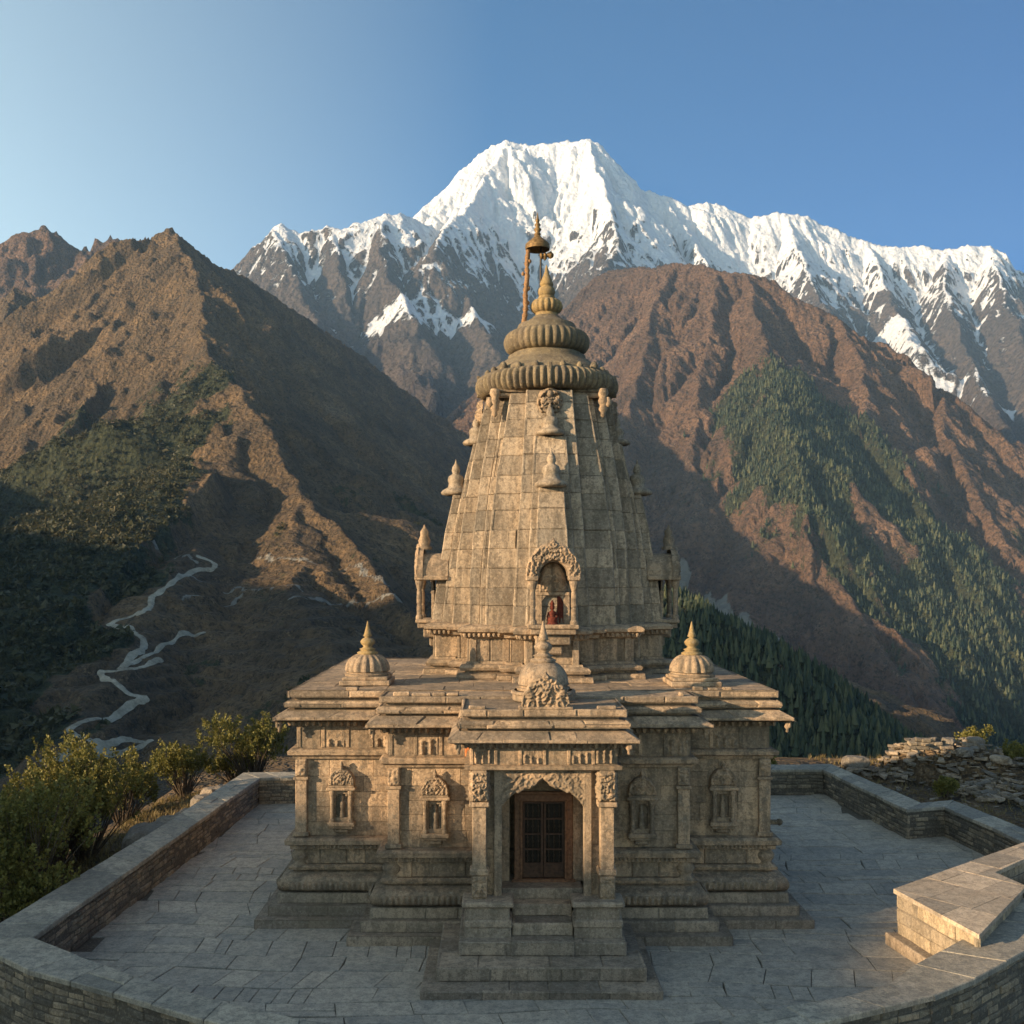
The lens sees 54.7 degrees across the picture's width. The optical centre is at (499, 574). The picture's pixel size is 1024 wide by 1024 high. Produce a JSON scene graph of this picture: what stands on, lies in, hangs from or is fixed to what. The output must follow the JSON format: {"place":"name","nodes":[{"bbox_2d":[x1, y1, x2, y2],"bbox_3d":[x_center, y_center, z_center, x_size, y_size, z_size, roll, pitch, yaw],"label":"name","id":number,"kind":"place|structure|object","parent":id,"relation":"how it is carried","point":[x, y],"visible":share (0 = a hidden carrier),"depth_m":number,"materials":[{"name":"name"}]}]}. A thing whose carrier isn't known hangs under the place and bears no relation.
{"place":"outdoors","nodes":[
{"label":"outdoors","id":0,"kind":"place"},
{"bbox_2d":[0,225,119,298],"bbox_3d":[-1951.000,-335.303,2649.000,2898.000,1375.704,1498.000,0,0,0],"label":"mountain","id":1,"kind":"structure","parent":0,"point":[42,261],"depth_m":2785.90,"materials":[{"name":"brown stone"}]},
{"bbox_2d":[34,738,112,762],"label":"road","id":2,"kind":"structure","parent":0,"point":[100,747],"depth_m":382.84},
{"bbox_2d":[68,739,152,760],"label":"road","id":3,"kind":"structure","parent":0,"point":[141,746],"depth_m":392.64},
{"bbox_2d":[66,657,163,746],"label":"road","id":4,"kind":"structure","parent":0,"point":[124,709],"depth_m":434.34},
{"bbox_2d":[106,623,147,669],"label":"road","id":5,"kind":"structure","parent":0,"point":[131,655],"depth_m":497.80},
{"bbox_2d":[117,630,205,668],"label":"road","id":6,"kind":"structure","parent":0,"point":[161,646],"depth_m":518.11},
{"bbox_2d":[109,555,217,623],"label":"road","id":7,"kind":"structure","parent":0,"point":[159,592],"depth_m":609.42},
{"bbox_2d":[0,227,961,841],"bbox_3d":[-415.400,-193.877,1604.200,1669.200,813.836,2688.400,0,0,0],"label":"mountain","id":8,"kind":"structure","parent":0,"point":[316,415],"depth_m":942.21,"materials":[{"name":"brown stone"}]},
{"bbox_2d":[0,360,442,797],"bbox_3d":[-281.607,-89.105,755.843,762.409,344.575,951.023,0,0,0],"label":"scrub","id":9,"kind":"object","parent":8,"relation":"on","point":[46,632],"visible":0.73,"depth_m":651.95,"materials":[{"name":"green plant"}]},
{"bbox_2d":[659,583,927,757],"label":"forest","id":10,"kind":"object","parent":8,"relation":"on","point":[871,721],"visible":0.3,"depth_m":493.19,"materials":[{"name":"green plant"}]},
{"bbox_2d":[0,0,1023,272],"label":"sky","id":11,"kind":"structure","parent":0,"point":[221,124],"materials":[{"name":"blue"}]},
{"bbox_2d":[3,598,1023,1023],"bbox_3d":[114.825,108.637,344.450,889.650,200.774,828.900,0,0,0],"label":"hill","id":12,"kind":"structure","parent":0,"point":[287,764],"depth_m":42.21,"materials":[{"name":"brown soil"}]},
{"bbox_2d":[0,782,63,875],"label":"shrub","id":13,"kind":"object","parent":12,"relation":"on","point":[10,783],"visible":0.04,"depth_m":26.38,"materials":[{"name":"green plant"}]},
{"bbox_2d":[0,854,80,919],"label":"shrub","id":14,"kind":"object","parent":12,"relation":"on","point":[23,893],"visible":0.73,"depth_m":22.15,"materials":[{"name":"green plant"}]},
{"bbox_2d":[1,763,99,878],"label":"shrub","id":15,"kind":"object","parent":12,"relation":"on","point":[29,782],"visible":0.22,"depth_m":27.93,"materials":[{"name":"green plant"}]},
{"bbox_2d":[0,767,104,922],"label":"shrub","id":16,"kind":"object","parent":12,"relation":"on","point":[19,828],"visible":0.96,"depth_m":22.83,"materials":[{"name":"green plant"}]},
{"bbox_2d":[39,774,106,864],"bbox_3d":[-13.267,7.247,29.066,3.211,3.017,2.776,0,0,0],"label":"shrub","id":17,"kind":"object","parent":12,"relation":"on","point":[64,852],"visible":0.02,"depth_m":28.81,"materials":[{"name":"green plant"}]},
{"bbox_2d":[24,729,148,860],"bbox_3d":[-12.331,6.606,29.451,3.535,3.892,3.104,0,0,0],"label":"shrub","id":18,"kind":"object","parent":12,"relation":"on","point":[81,756],"visible":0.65,"depth_m":29.41,"materials":[{"name":"green plant"}]},
{"bbox_2d":[85,743,159,828],"bbox_3d":[-13.450,7.549,35.354,2.565,3.081,1.909,0,0,-22],"label":"shrub","id":19,"kind":"object","parent":12,"relation":"on","point":[147,779],"visible":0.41,"depth_m":35.34,"materials":[{"name":"green plant"}]},
{"bbox_2d":[121,821,164,849],"bbox_3d":[-10.223,7.674,28.528,1.177,0.887,1.859,0,0,0],"label":"rock","id":20,"kind":"object","parent":12,"relation":"on","point":[136,832],"visible":0.38,"depth_m":28.10,"materials":[{"name":"grey stone"}]},
{"bbox_2d":[156,814,178,820],"bbox_3d":[-9.951,7.756,30.464,1.381,0.628,0.993,0,0,-16],"label":"rock","id":21,"kind":"object","parent":12,"relation":"on","point":[168,817],"visible":0.07,"depth_m":30.46,"materials":[{"name":"grey stone"}]},
{"bbox_2d":[175,808,187,814],"bbox_3d":[-9.866,7.777,31.591,1.355,0.546,0.773,0,0,39],"label":"rock","id":22,"kind":"object","parent":12,"relation":"on","point":[181,810],"visible":0.04,"depth_m":31.73,"materials":[{"name":"grey stone"}]},
{"bbox_2d":[146,739,217,796],"bbox_3d":[-12.125,7.400,37.984,2.751,2.342,2.097,0,0,-22],"label":"shrub","id":23,"kind":"object","parent":12,"relation":"on","point":[178,761],"visible":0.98,"depth_m":37.66,"materials":[{"name":"green plant"}]},
{"bbox_2d":[190,793,209,806],"bbox_3d":[-9.842,7.716,32.991,0.861,0.749,1.291,0,0,-39],"label":"rock","id":24,"kind":"object","parent":12,"relation":"on","point":[195,799],"visible":0.16,"depth_m":32.85,"materials":[{"name":"beige stone"}]},
{"bbox_2d":[199,785,221,794],"bbox_3d":[-9.812,7.682,33.962,0.993,0.855,0.871,0,0,-38],"label":"rock","id":25,"kind":"object","parent":12,"relation":"on","point":[211,789],"visible":0.22,"depth_m":33.79,"materials":[{"name":"beige stone"}]},
{"bbox_2d":[204,751,256,781],"bbox_3d":[-10.814,7.677,39.946,2.276,1.512,1.822,0,0,0],"label":"shrub","id":26,"kind":"object","parent":12,"relation":"on","point":[223,765],"visible":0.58,"depth_m":39.65,"materials":[{"name":"green plant"}]},
{"bbox_2d":[196,709,289,775],"bbox_3d":[-10.072,6.800,39.518,3.488,3.054,3.554,0,0,0],"label":"shrub","id":27,"kind":"object","parent":12,"relation":"on","point":[256,741],"visible":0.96,"depth_m":38.86,"materials":[{"name":"green plant"}]},
{"bbox_2d":[0,899,1023,1023],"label":"stone wall","id":28,"kind":"structure","parent":12,"relation":"on","point":[962,981],"depth_m":16.91,"materials":[{"name":"grey stone"}]},
{"bbox_2d":[771,756,777,764],"bbox_3d":[10.212,7.462,37.516,0.774,1.590,0.913,0,0,0],"label":"shrub","id":29,"kind":"object","parent":12,"relation":"on","point":[774,761],"visible":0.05,"depth_m":37.39,"materials":[{"name":"green plant"}]},
{"bbox_2d":[903,737,954,754],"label":"ruined wall","id":30,"kind":"structure","parent":12,"relation":"on","point":[918,743],"depth_m":39.96,"materials":[{"name":"beige stone"}]},
{"bbox_2d":[932,775,960,798],"bbox_3d":[16.469,7.833,36.512,0.962,0.884,1.199,0,0,30],"label":"shrub","id":31,"kind":"object","parent":12,"relation":"on","point":[944,786],"visible":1,"depth_m":36.31,"materials":[{"name":"green plant"}]},
{"bbox_2d":[954,723,995,743],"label":"shrub","id":32,"kind":"object","parent":12,"relation":"on","point":[972,732],"visible":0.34,"depth_m":41.97,"materials":[{"name":"green plant"}]},
{"bbox_2d":[995,738,1023,760],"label":"shrub","id":33,"kind":"object","parent":12,"relation":"on","point":[1017,750],"visible":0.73,"depth_m":39.78,"materials":[{"name":"green plant"}]},
{"bbox_2d":[71,792,983,1023],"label":"courtyard paving","id":34,"kind":"structure","parent":0,"point":[828,890],"depth_m":20.57,"materials":[{"name":"grey stone"}]},
{"bbox_2d":[0,773,259,951],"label":"stone wall","id":35,"kind":"structure","parent":34,"relation":"on","point":[73,915],"depth_m":23.55,"materials":[{"name":"grey stone"}]},
{"bbox_2d":[254,265,814,1000],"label":"temple","id":36,"kind":"structure","parent":34,"relation":"on","point":[504,791],"depth_m":22.28,"materials":[{"name":"stone"}]},
{"bbox_2d":[521,212,553,322],"bbox_3d":[1.013,-8.368,27.373,0.690,3.343,0.767,0,0,45],"label":"ceremonial umbrella","id":37,"kind":"object","parent":36,"relation":"on","point":[537,243],"visible":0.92,"depth_m":27.32,"materials":[{"name":"gold metal"}]},
{"bbox_2d":[512,791,574,881],"bbox_3d":[0.910,5.480,20.770,1.380,1.920,0.220,0,0,0],"label":"door","id":38,"kind":"structure","parent":36,"relation":"in","point":[543,820],"depth_m":20.78,"materials":[{"name":"brown wood"}]},
{"bbox_2d":[546,600,557,624],"bbox_3d":[1.270,0.903,24.100,0.288,0.594,0.288,0,0,0],"label":"statue","id":39,"kind":"object","parent":36,"relation":"on","point":[552,619],"visible":1,"depth_m":24.03,"materials":[{"name":"red stone"}]},
{"bbox_2d":[557,596,562,622],"bbox_3d":[1.490,0.850,24.278,0.180,0.660,0.036,0,0,0],"label":"curtain","id":40,"kind":"object","parent":36,"relation":"hanging from","point":[559,607],"visible":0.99,"depth_m":24.28,"materials":[{"name":"red fabric"}]},
{"bbox_2d":[245,764,831,803],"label":"stone wall","id":41,"kind":"structure","parent":34,"relation":"on","point":[279,787],"depth_m":35.13,"materials":[{"name":"grey stone"}]},
{"bbox_2d":[823,764,919,838],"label":"stone wall","id":42,"kind":"structure","parent":34,"relation":"on","point":[885,807],"depth_m":31.81,"materials":[{"name":"grey stone"}]},
{"bbox_2d":[905,800,952,838],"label":"stone wall","id":43,"kind":"structure","parent":34,"relation":"on","point":[927,820],"depth_m":29.40,"materials":[{"name":"grey stone"}]},
{"bbox_2d":[885,842,1023,963],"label":"stone platform","id":44,"kind":"structure","parent":34,"relation":"on","point":[975,902],"depth_m":20.39,"materials":[{"name":"beige stone"}]},
{"bbox_2d":[944,801,1023,855],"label":"stone wall","id":45,"kind":"structure","parent":34,"relation":"on","point":[981,832],"depth_m":27.92,"materials":[{"name":"grey stone"}]},
{"bbox_2d":[233,139,1023,443],"bbox_3d":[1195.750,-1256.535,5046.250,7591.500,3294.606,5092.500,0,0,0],"label":"snow mountain","id":46,"kind":"structure","parent":0,"point":[424,305],"depth_m":5448.71,"materials":[{"name":"white snow"}]},
{"bbox_2d":[446,262,1023,749],"bbox_3d":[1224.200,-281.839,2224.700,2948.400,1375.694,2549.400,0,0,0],"label":"mountain","id":47,"kind":"structure","parent":0,"point":[676,348],"depth_m":1876.23,"materials":[{"name":"brown stone"}]},
{"bbox_2d":[683,352,1023,752],"bbox_3d":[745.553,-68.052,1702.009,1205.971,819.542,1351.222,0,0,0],"label":"forest","id":48,"kind":"object","parent":47,"relation":"on","point":[959,643],"visible":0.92,"depth_m":1619.11,"materials":[{"name":"green plant"}]},
{"bbox_2d":[842,745,1023,806],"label":"ground","id":49,"kind":"structure","parent":0,"point":[927,772],"depth_m":39.00,"materials":[{"name":"brown soil"}]},
{"bbox_2d":[830,737,1023,808],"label":"rubble","id":50,"kind":"object","parent":49,"relation":"on","point":[989,793],"visible":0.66,"depth_m":38.75,"materials":[{"name":"grey stone"}]},
{"bbox_2d":[841,755,870,767],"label":"rock","id":51,"kind":"object","parent":50,"relation":"on","point":[857,761],"visible":1,"depth_m":40.32,"materials":[{"name":"grey stone"}]},
{"bbox_2d":[941,737,955,745],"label":"rock","id":52,"kind":"object","parent":50,"relation":"on","point":[951,741],"visible":0.96,"depth_m":40.37,"materials":[{"name":"grey stone"}]},
{"bbox_2d":[962,736,985,743],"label":"rock","id":53,"kind":"object","parent":50,"relation":"on","point":[975,739],"visible":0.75,"depth_m":40.45,"materials":[{"name":"grey stone"}]},
{"bbox_2d":[989,755,1012,764],"bbox_3d":[19.593,7.221,38.799,0.915,0.319,0.574,0,0,39],"label":"rock","id":54,"kind":"object","parent":50,"relation":"on","point":[1001,759],"visible":0.99,"depth_m":38.57,"materials":[{"name":"grey stone"}]},
{"bbox_2d":[955,747,973,757],"bbox_3d":[18.419,7.000,39.211,0.909,0.338,0.613,0,0,-39],"label":"rock","id":55,"kind":"object","parent":49,"relation":"on","point":[964,752],"visible":1,"depth_m":38.94,"materials":[{"name":"grey stone"}]}
]}

